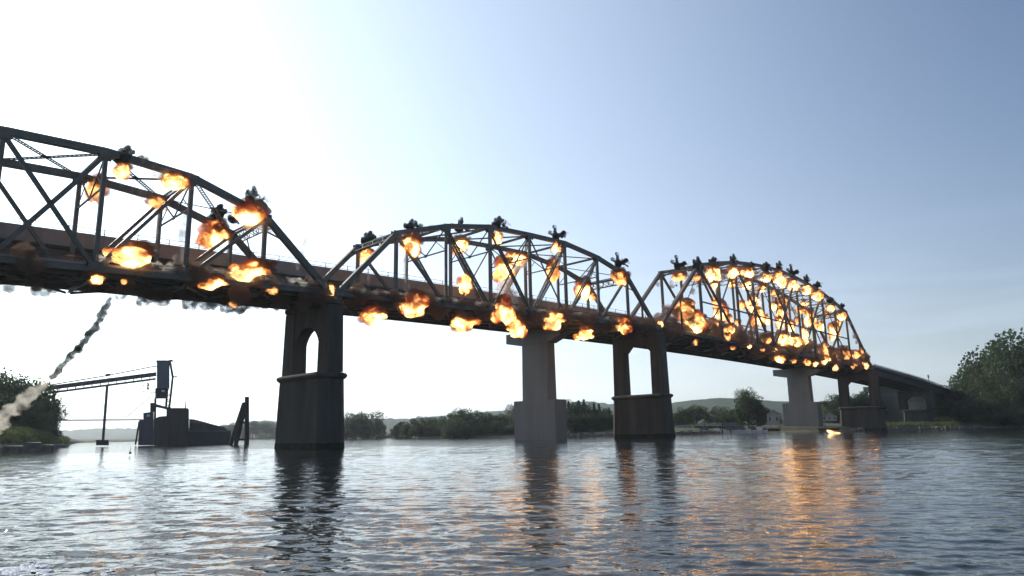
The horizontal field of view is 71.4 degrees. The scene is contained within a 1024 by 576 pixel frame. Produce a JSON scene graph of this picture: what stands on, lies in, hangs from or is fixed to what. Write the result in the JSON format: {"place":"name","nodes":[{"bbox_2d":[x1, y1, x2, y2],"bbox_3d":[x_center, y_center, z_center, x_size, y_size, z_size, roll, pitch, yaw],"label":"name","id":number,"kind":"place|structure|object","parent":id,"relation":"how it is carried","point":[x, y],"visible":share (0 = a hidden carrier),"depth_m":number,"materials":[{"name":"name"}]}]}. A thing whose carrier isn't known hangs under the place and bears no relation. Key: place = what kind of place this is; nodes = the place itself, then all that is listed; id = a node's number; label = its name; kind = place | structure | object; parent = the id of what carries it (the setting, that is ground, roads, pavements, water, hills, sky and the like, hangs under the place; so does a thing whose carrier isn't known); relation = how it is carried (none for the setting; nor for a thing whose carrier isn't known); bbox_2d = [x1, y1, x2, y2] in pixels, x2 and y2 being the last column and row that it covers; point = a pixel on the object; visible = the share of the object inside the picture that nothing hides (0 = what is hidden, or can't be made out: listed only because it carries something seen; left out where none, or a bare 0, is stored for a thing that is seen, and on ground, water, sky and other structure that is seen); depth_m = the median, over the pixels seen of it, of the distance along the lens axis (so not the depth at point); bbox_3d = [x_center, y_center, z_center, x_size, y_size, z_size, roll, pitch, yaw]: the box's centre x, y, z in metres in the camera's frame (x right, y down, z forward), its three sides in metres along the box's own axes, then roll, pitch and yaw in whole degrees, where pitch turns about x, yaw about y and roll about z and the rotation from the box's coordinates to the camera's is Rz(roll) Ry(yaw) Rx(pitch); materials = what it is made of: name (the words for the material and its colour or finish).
{"place":"outdoors","nodes":[
{"label":"outdoors","id":0,"kind":"place"},
{"bbox_2d":[58,428,138,438],"bbox_3d":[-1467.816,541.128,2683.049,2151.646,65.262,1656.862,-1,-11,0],"label":"hill","id":1,"kind":"structure","parent":0,"point":[115,433],"depth_m":2489.28,"materials":[{"name":"grey"}]},
{"bbox_2d":[243,401,613,435],"bbox_3d":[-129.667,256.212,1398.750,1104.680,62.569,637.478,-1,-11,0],"label":"hill","id":2,"kind":"structure","parent":0,"point":[389,423],"depth_m":1413.36,"materials":[{"name":"plant"}]},
{"bbox_2d":[0,427,1023,575],"bbox_3d":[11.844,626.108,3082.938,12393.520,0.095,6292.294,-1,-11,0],"label":"water","id":3,"kind":"structure","parent":0,"point":[930,502],"depth_m":12.93,"materials":[{"name":"grey liquid"}]},
{"bbox_2d":[2,446,22,451],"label":"concrete block","id":4,"kind":"structure","parent":3,"relation":"in","point":[12,448],"depth_m":99.84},
{"bbox_2d":[24,442,40,450],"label":"concrete block","id":5,"kind":"structure","parent":3,"relation":"in","point":[32,446],"depth_m":101.17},
{"bbox_2d":[41,445,53,450],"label":"concrete block","id":6,"kind":"structure","parent":3,"relation":"in","point":[47,447],"depth_m":103.73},
{"bbox_2d":[0,561,115,575],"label":"foam","id":7,"kind":"object","parent":3,"relation":"on","point":[17,570],"visible":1,"depth_m":7.41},
{"bbox_2d":[125,359,188,444],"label":"loading tower","id":8,"kind":"structure","parent":3,"relation":"in","point":[171,427],"depth_m":159.75,"materials":[{"name":"metal"}]},
{"bbox_2d":[188,419,230,444],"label":"barge","id":9,"kind":"object","parent":3,"relation":"on","point":[200,432],"visible":0.9,"depth_m":161.10},
{"bbox_2d":[228,397,248,444],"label":"timber dolphin","id":10,"kind":"object","parent":3,"relation":"in","point":[242,418],"visible":0.8,"depth_m":137.88},
{"bbox_2d":[274,299,347,448],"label":"old pier","id":11,"kind":"structure","parent":3,"relation":"in","point":[310,412],"depth_m":78.55,"materials":[{"name":"concrete"}]},
{"bbox_2d":[0,126,334,310],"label":"truss span","id":12,"kind":"object","parent":11,"relation":"on","point":[71,274],"visible":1,"depth_m":69.19,"materials":[{"name":"paint"}]},
{"bbox_2d":[314,223,659,337],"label":"truss span","id":13,"kind":"object","parent":11,"relation":"on","point":[529,317],"visible":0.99,"depth_m":101.46,"materials":[{"name":"paint"}]},
{"bbox_2d":[506,330,570,439],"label":"new pier","id":14,"kind":"structure","parent":3,"relation":"in","point":[540,411],"depth_m":126.91,"materials":[{"name":"concrete"}]},
{"bbox_2d":[611,332,675,437],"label":"old pier","id":15,"kind":"structure","parent":3,"relation":"in","point":[644,416],"depth_m":123.47,"materials":[{"name":"concrete"}]},
{"bbox_2d":[694,423,725,427],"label":"covered boat slip","id":16,"kind":"object","parent":3,"relation":"in","point":[709,425],"visible":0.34,"depth_m":195.79,"materials":[{"name":"grey metal"}]},
{"bbox_2d":[730,425,750,433],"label":"motor boat","id":17,"kind":"object","parent":3,"relation":"on","point":[740,429],"visible":0.83,"depth_m":177.28,"materials":[{"name":"white paint"}]},
{"bbox_2d":[748,426,760,432],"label":"motor boat","id":18,"kind":"object","parent":3,"relation":"on","point":[753,429],"visible":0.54,"depth_m":179.12,"materials":[{"name":"white paint"}]},
{"bbox_2d":[763,425,779,430],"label":"dock","id":19,"kind":"object","parent":3,"relation":"on","point":[773,429],"visible":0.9,"depth_m":183.03,"materials":[{"name":"white paint"}]},
{"bbox_2d":[0,422,1023,446],"bbox_3d":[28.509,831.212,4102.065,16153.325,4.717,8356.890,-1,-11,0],"label":"ground","id":20,"kind":"structure","parent":0,"point":[783,429],"depth_m":211.52,"materials":[{"name":"green plant"}]},
{"bbox_2d":[0,392,29,423],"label":"tree","id":21,"kind":"object","parent":20,"relation":"on","point":[5,400],"visible":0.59,"depth_m":132.52,"materials":[{"name":"green plant"}]},
{"bbox_2d":[0,398,35,427],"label":"tree","id":22,"kind":"object","parent":20,"relation":"on","point":[20,410],"visible":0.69,"depth_m":132.75,"materials":[{"name":"green plant"}]},
{"bbox_2d":[0,367,35,403],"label":"tree","id":23,"kind":"object","parent":20,"relation":"on","point":[3,384],"visible":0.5,"depth_m":141.80,"materials":[{"name":"green plant"}]},
{"bbox_2d":[0,375,40,424],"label":"tree","id":24,"kind":"object","parent":20,"relation":"on","point":[18,388],"visible":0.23,"depth_m":143.75,"materials":[{"name":"green plant"}]},
{"bbox_2d":[14,400,45,430],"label":"tree","id":25,"kind":"object","parent":20,"relation":"on","point":[36,409],"visible":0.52,"depth_m":135.55,"materials":[{"name":"green plant"}]},
{"bbox_2d":[8,375,60,403],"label":"tree","id":26,"kind":"object","parent":20,"relation":"on","point":[44,394],"visible":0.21,"depth_m":149.73,"materials":[{"name":"green plant"}]},
{"bbox_2d":[0,444,69,451],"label":"shore rocks","id":27,"kind":"object","parent":20,"relation":"on","point":[56,446],"visible":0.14,"depth_m":137.91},
{"bbox_2d":[0,426,70,444],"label":"riverside grass","id":28,"kind":"structure","parent":20,"relation":"on","point":[8,433],"depth_m":121.43,"materials":[{"name":"plant"}]},
{"bbox_2d":[14,396,61,429],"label":"tree","id":29,"kind":"object","parent":20,"relation":"on","point":[47,407],"visible":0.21,"depth_m":141.72,"materials":[{"name":"green plant"}]},
{"bbox_2d":[28,411,55,431],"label":"tree","id":30,"kind":"object","parent":20,"relation":"on","point":[40,426],"visible":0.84,"depth_m":135.61,"materials":[{"name":"green plant"}]},
{"bbox_2d":[41,413,63,435],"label":"tree","id":31,"kind":"object","parent":20,"relation":"on","point":[56,423],"visible":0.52,"depth_m":142.52,"materials":[{"name":"green plant"}]},
{"bbox_2d":[37,397,69,435],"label":"tree","id":32,"kind":"object","parent":20,"relation":"on","point":[58,404],"visible":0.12,"depth_m":146.45,"materials":[{"name":"green plant"}]},
{"bbox_2d":[25,366,156,444],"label":"conveyor","id":33,"kind":"object","parent":20,"relation":"on","point":[99,381],"visible":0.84,"depth_m":155.89,"materials":[{"name":"metal"}]},
{"bbox_2d":[221,423,234,434],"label":"tree","id":34,"kind":"object","parent":20,"relation":"on","point":[228,427],"visible":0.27,"depth_m":582.57,"materials":[{"name":"green plant"}]},
{"bbox_2d":[230,422,250,437],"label":"tree","id":35,"kind":"object","parent":20,"relation":"on","point":[242,432],"visible":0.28,"depth_m":584.74,"materials":[{"name":"green plant"}]},
{"bbox_2d":[249,421,263,437],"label":"tree","id":36,"kind":"object","parent":20,"relation":"on","point":[254,428],"visible":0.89,"depth_m":589.81,"materials":[{"name":"green plant"}]},
{"bbox_2d":[258,421,275,436],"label":"tree","id":37,"kind":"object","parent":20,"relation":"on","point":[266,427],"visible":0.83,"depth_m":601.59,"materials":[{"name":"green plant"}]},
{"bbox_2d":[344,421,358,438],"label":"tree","id":38,"kind":"object","parent":20,"relation":"on","point":[349,431],"visible":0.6,"depth_m":287.09,"materials":[{"name":"green plant"}]},
{"bbox_2d":[344,411,369,438],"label":"tree","id":39,"kind":"object","parent":20,"relation":"on","point":[356,418],"visible":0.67,"depth_m":291.76,"materials":[{"name":"green plant"}]},
{"bbox_2d":[351,411,386,438],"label":"tree","id":40,"kind":"object","parent":20,"relation":"on","point":[368,434],"visible":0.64,"depth_m":293.35,"materials":[{"name":"green plant"}]},
{"bbox_2d":[372,418,386,436],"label":"tree","id":41,"kind":"object","parent":20,"relation":"on","point":[381,428],"visible":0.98,"depth_m":294.85,"materials":[{"name":"green plant"}]},
{"bbox_2d":[392,422,404,438],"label":"tree","id":42,"kind":"object","parent":20,"relation":"on","point":[396,432],"visible":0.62,"depth_m":252.67,"materials":[{"name":"green plant"}]},
{"bbox_2d":[398,419,421,438],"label":"tree","id":43,"kind":"object","parent":20,"relation":"on","point":[404,429],"visible":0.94,"depth_m":241.96,"materials":[{"name":"green plant"}]},
{"bbox_2d":[410,416,428,427],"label":"tree","id":44,"kind":"object","parent":20,"relation":"on","point":[423,420],"visible":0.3,"depth_m":247.94,"materials":[{"name":"green plant"}]},
{"bbox_2d":[419,425,435,435],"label":"bush","id":45,"kind":"object","parent":20,"relation":"on","point":[427,431],"visible":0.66,"depth_m":238.68,"materials":[{"name":"green plant"}]},
{"bbox_2d":[422,416,438,426],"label":"tree","id":46,"kind":"object","parent":20,"relation":"on","point":[433,421],"visible":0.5,"depth_m":243.12,"materials":[{"name":"green plant"}]},
{"bbox_2d":[426,423,439,434],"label":"bush","id":47,"kind":"object","parent":20,"relation":"on","point":[431,427],"visible":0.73,"depth_m":237.71,"materials":[{"name":"green plant"}]},
{"bbox_2d":[437,413,455,435],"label":"tree","id":48,"kind":"object","parent":20,"relation":"on","point":[441,422],"visible":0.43,"depth_m":234.17,"materials":[{"name":"green plant"}]},
{"bbox_2d":[440,416,466,437],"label":"tree","id":49,"kind":"object","parent":20,"relation":"on","point":[453,430],"visible":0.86,"depth_m":225.45,"materials":[{"name":"green plant"}]},
{"bbox_2d":[448,407,473,432],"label":"tree","id":50,"kind":"object","parent":20,"relation":"on","point":[458,414],"visible":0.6,"depth_m":231.92,"materials":[{"name":"green plant"}]},
{"bbox_2d":[461,420,476,437],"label":"tree","id":51,"kind":"object","parent":20,"relation":"on","point":[470,430],"visible":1,"depth_m":224.16,"materials":[{"name":"green plant"}]},
{"bbox_2d":[471,410,482,424],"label":"tree","id":52,"kind":"object","parent":20,"relation":"on","point":[476,412],"visible":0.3,"depth_m":234.83,"materials":[{"name":"green plant"}]},
{"bbox_2d":[477,411,495,430],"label":"tree","id":53,"kind":"object","parent":20,"relation":"on","point":[485,420],"visible":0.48,"depth_m":229.84,"materials":[{"name":"green plant"}]},
{"bbox_2d":[488,420,504,433],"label":"tree","id":54,"kind":"object","parent":20,"relation":"on","point":[493,424],"visible":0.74,"depth_m":222.95,"materials":[{"name":"green plant"}]},
{"bbox_2d":[491,413,509,426],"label":"tree","id":55,"kind":"object","parent":20,"relation":"on","point":[499,417],"visible":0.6,"depth_m":227.62,"materials":[{"name":"green plant"}]},
{"bbox_2d":[499,404,513,426],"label":"tree","id":56,"kind":"object","parent":20,"relation":"on","point":[510,417],"visible":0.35,"depth_m":292.86,"materials":[{"name":"green plant"}]},
{"bbox_2d":[566,399,587,417],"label":"tree","id":57,"kind":"object","parent":20,"relation":"on","point":[579,409],"visible":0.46,"depth_m":210.51,"materials":[{"name":"green plant"}]},
{"bbox_2d":[567,413,586,432],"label":"tree","id":58,"kind":"object","parent":20,"relation":"on","point":[571,428],"visible":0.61,"depth_m":202.03,"materials":[{"name":"green plant"}]},
{"bbox_2d":[567,413,590,431],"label":"tree","id":59,"kind":"object","parent":20,"relation":"on","point":[575,420],"visible":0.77,"depth_m":201.57,"materials":[{"name":"green plant"}]},
{"bbox_2d":[575,413,599,430],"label":"tree","id":60,"kind":"object","parent":20,"relation":"on","point":[591,422],"visible":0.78,"depth_m":201.58,"materials":[{"name":"green plant"}]},
{"bbox_2d":[583,402,597,415],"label":"tree","id":61,"kind":"object","parent":20,"relation":"on","point":[589,411],"visible":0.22,"depth_m":221.06,"materials":[{"name":"green plant"}]},
{"bbox_2d":[583,413,607,430],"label":"tree","id":62,"kind":"object","parent":20,"relation":"on","point":[590,417],"visible":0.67,"depth_m":201.55,"materials":[{"name":"green plant"}]},
{"bbox_2d":[592,413,613,429],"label":"tree","id":63,"kind":"object","parent":20,"relation":"on","point":[607,421],"visible":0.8,"depth_m":201.20,"materials":[{"name":"green plant"}]},
{"bbox_2d":[597,406,613,429],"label":"tree","id":64,"kind":"object","parent":20,"relation":"on","point":[605,410],"visible":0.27,"depth_m":213.00,"materials":[{"name":"green plant"}]},
{"bbox_2d":[601,413,613,429],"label":"tree","id":65,"kind":"object","parent":20,"relation":"on","point":[610,418],"visible":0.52,"depth_m":201.30,"materials":[{"name":"green plant"}]},
{"bbox_2d":[567,430,721,435],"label":"shore rocks","id":66,"kind":"object","parent":20,"relation":"on","point":[612,433],"visible":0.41,"depth_m":188.11,"materials":[{"name":"stone"}]},
{"bbox_2d":[673,411,687,427],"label":"tree","id":67,"kind":"object","parent":20,"relation":"on","point":[678,421],"visible":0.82,"depth_m":210.34,"materials":[{"name":"green plant"}]},
{"bbox_2d":[674,407,694,424],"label":"tree","id":68,"kind":"object","parent":20,"relation":"on","point":[686,412],"visible":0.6,"depth_m":214.91,"materials":[{"name":"green plant"}]},
{"bbox_2d":[688,404,709,425],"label":"tree","id":69,"kind":"object","parent":20,"relation":"on","point":[698,412],"visible":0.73,"depth_m":220.51,"materials":[{"name":"green plant"}]},
{"bbox_2d":[702,410,719,422],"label":"tree","id":70,"kind":"object","parent":20,"relation":"on","point":[705,419],"visible":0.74,"depth_m":227.11,"materials":[{"name":"green plant"}]},
{"bbox_2d":[711,405,733,422],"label":"tree","id":71,"kind":"object","parent":20,"relation":"on","point":[722,412],"visible":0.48,"depth_m":231.34,"materials":[{"name":"green plant"}]},
{"bbox_2d":[720,414,735,425],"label":"tree","id":72,"kind":"object","parent":20,"relation":"on","point":[728,418],"visible":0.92,"depth_m":218.20,"materials":[{"name":"green plant"}]},
{"bbox_2d":[733,404,750,425],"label":"tree","id":73,"kind":"object","parent":20,"relation":"on","point":[739,416],"visible":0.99,"depth_m":215.21,"materials":[{"name":"green plant"}]},
{"bbox_2d":[733,386,763,425],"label":"tree","id":74,"kind":"object","parent":20,"relation":"on","point":[745,398],"visible":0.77,"depth_m":220.12,"materials":[{"name":"green plant"}]},
{"bbox_2d":[746,396,766,425],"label":"tree","id":75,"kind":"object","parent":20,"relation":"on","point":[753,420],"visible":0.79,"depth_m":218.73,"materials":[{"name":"green plant"}]},
{"bbox_2d":[755,407,769,425],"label":"tree","id":76,"kind":"object","parent":20,"relation":"on","point":[765,415],"visible":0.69,"depth_m":218.31,"materials":[{"name":"green plant"}]},
{"bbox_2d":[766,410,779,424],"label":"house","id":77,"kind":"structure","parent":20,"relation":"on","point":[773,417],"depth_m":214.69,"materials":[{"name":"white"}]},
{"bbox_2d":[773,367,823,426],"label":"new pier","id":78,"kind":"structure","parent":20,"relation":"on","point":[801,408],"depth_m":202.59,"materials":[{"name":"concrete"}]},
{"bbox_2d":[818,427,838,429],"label":"dock","id":79,"kind":"object","parent":20,"relation":"on","point":[828,428],"visible":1,"depth_m":187.22,"materials":[{"name":"wood"}]},
{"bbox_2d":[821,400,836,421],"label":"tree","id":80,"kind":"object","parent":20,"relation":"on","point":[826,405],"visible":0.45,"depth_m":247.61,"materials":[{"name":"green plant"}]},
{"bbox_2d":[823,412,836,420],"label":"house","id":81,"kind":"structure","parent":20,"relation":"on","point":[829,416],"depth_m":236.20,"materials":[{"name":"white"}]},
{"bbox_2d":[824,408,839,422],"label":"tree","id":82,"kind":"object","parent":20,"relation":"on","point":[837,415],"visible":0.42,"depth_m":241.97,"materials":[{"name":"green plant"}]},
{"bbox_2d":[823,393,855,422],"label":"tree","id":83,"kind":"object","parent":20,"relation":"on","point":[835,399],"visible":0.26,"depth_m":250.45,"materials":[{"name":"green plant"}]},
{"bbox_2d":[838,393,861,406],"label":"tree","id":84,"kind":"object","parent":20,"relation":"on","point":[855,403],"visible":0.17,"depth_m":250.53,"materials":[{"name":"green plant"}]},
{"bbox_2d":[851,391,869,405],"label":"tree","id":85,"kind":"object","parent":20,"relation":"on","point":[859,395],"visible":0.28,"depth_m":252.36,"materials":[{"name":"green plant"}]},
{"bbox_2d":[837,372,886,430],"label":"old pier","id":86,"kind":"structure","parent":20,"relation":"on","point":[871,417],"depth_m":194.62,"materials":[{"name":"concrete"}]},
{"bbox_2d":[626,261,873,373],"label":"truss span","id":87,"kind":"object","parent":86,"relation":"on","point":[739,346],"visible":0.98,"depth_m":158.28,"materials":[{"name":"paint"}]},
{"bbox_2d":[858,364,959,398],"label":"approach span","id":88,"kind":"object","parent":86,"relation":"on","point":[893,380],"visible":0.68,"depth_m":221.05,"materials":[{"name":"metal"}]},
{"bbox_2d":[855,393,887,417],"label":"tree","id":89,"kind":"object","parent":20,"relation":"on","point":[866,402],"visible":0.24,"depth_m":250.27,"materials":[{"name":"green plant"}]},
{"bbox_2d":[863,386,903,421],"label":"new pier","id":90,"kind":"structure","parent":20,"relation":"on","point":[889,400],"depth_m":250.09,"materials":[{"name":"concrete"}]},
{"bbox_2d":[897,390,936,421],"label":"old pier","id":91,"kind":"structure","parent":20,"relation":"on","point":[924,415],"depth_m":229.05,"materials":[{"name":"concrete"}]},
{"bbox_2d":[908,397,926,409],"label":"new pier","id":92,"kind":"structure","parent":20,"relation":"on","point":[914,403],"depth_m":275.81,"materials":[{"name":"concrete"}]},
{"bbox_2d":[0,216,949,389],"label":"girder bridge","id":93,"kind":"structure","parent":92,"relation":"on","point":[55,239],"depth_m":92.55,"materials":[{"name":"metal"}]},
{"bbox_2d":[852,425,986,430],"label":"shore rocks","id":94,"kind":"object","parent":20,"relation":"on","point":[909,428],"visible":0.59,"depth_m":206.60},
{"bbox_2d":[920,396,958,421],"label":"bush","id":95,"kind":"object","parent":20,"relation":"on","point":[937,414],"visible":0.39,"depth_m":240.14,"materials":[{"name":"green plant"}]},
{"bbox_2d":[947,367,988,405],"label":"tree","id":96,"kind":"object","parent":20,"relation":"on","point":[955,378],"visible":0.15,"depth_m":251.62,"materials":[{"name":"green plant"}]},
{"bbox_2d":[961,416,975,423],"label":"bush","id":97,"kind":"object","parent":20,"relation":"on","point":[964,419],"visible":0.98,"depth_m":219.31,"materials":[{"name":"green plant"}]},
{"bbox_2d":[952,352,998,406],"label":"tree","id":98,"kind":"object","parent":20,"relation":"on","point":[965,376],"visible":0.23,"depth_m":243.19,"materials":[{"name":"green plant"}]},
{"bbox_2d":[958,342,1011,397],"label":"tree","id":99,"kind":"object","parent":20,"relation":"on","point":[972,353],"visible":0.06,"depth_m":249.16,"materials":[{"name":"green plant"}]},
{"bbox_2d":[965,364,1014,414],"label":"tree","id":100,"kind":"object","parent":20,"relation":"on","point":[992,401],"visible":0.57,"depth_m":222.82,"materials":[{"name":"green plant"}]},
{"bbox_2d":[966,327,1023,398],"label":"tree","id":101,"kind":"object","parent":20,"relation":"on","point":[998,353],"visible":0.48,"depth_m":230.37,"materials":[{"name":"green plant"}]},
{"bbox_2d":[994,375,1023,412],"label":"tree","id":102,"kind":"object","parent":20,"relation":"on","point":[1015,386],"visible":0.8,"depth_m":215.57,"materials":[{"name":"green plant"}]},
{"bbox_2d":[999,338,1023,386],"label":"tree","id":103,"kind":"object","parent":20,"relation":"on","point":[1020,359],"visible":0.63,"depth_m":223.91,"materials":[{"name":"green plant"}]},
{"bbox_2d":[0,0,1023,430],"label":"sky","id":104,"kind":"structure","parent":0,"point":[869,153],"materials":[{"name":"blue"}]},
{"bbox_2d":[672,398,833,425],"bbox_3d":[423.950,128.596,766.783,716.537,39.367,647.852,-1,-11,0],"label":"hill","id":105,"kind":"structure","parent":0,"point":[710,403],"depth_m":782.61,"materials":[{"name":"plant"}]},
{"bbox_2d":[886,421,1019,427],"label":"riverside grass","id":106,"kind":"structure","parent":0,"point":[922,423],"depth_m":213.97,"materials":[{"name":"plant"}]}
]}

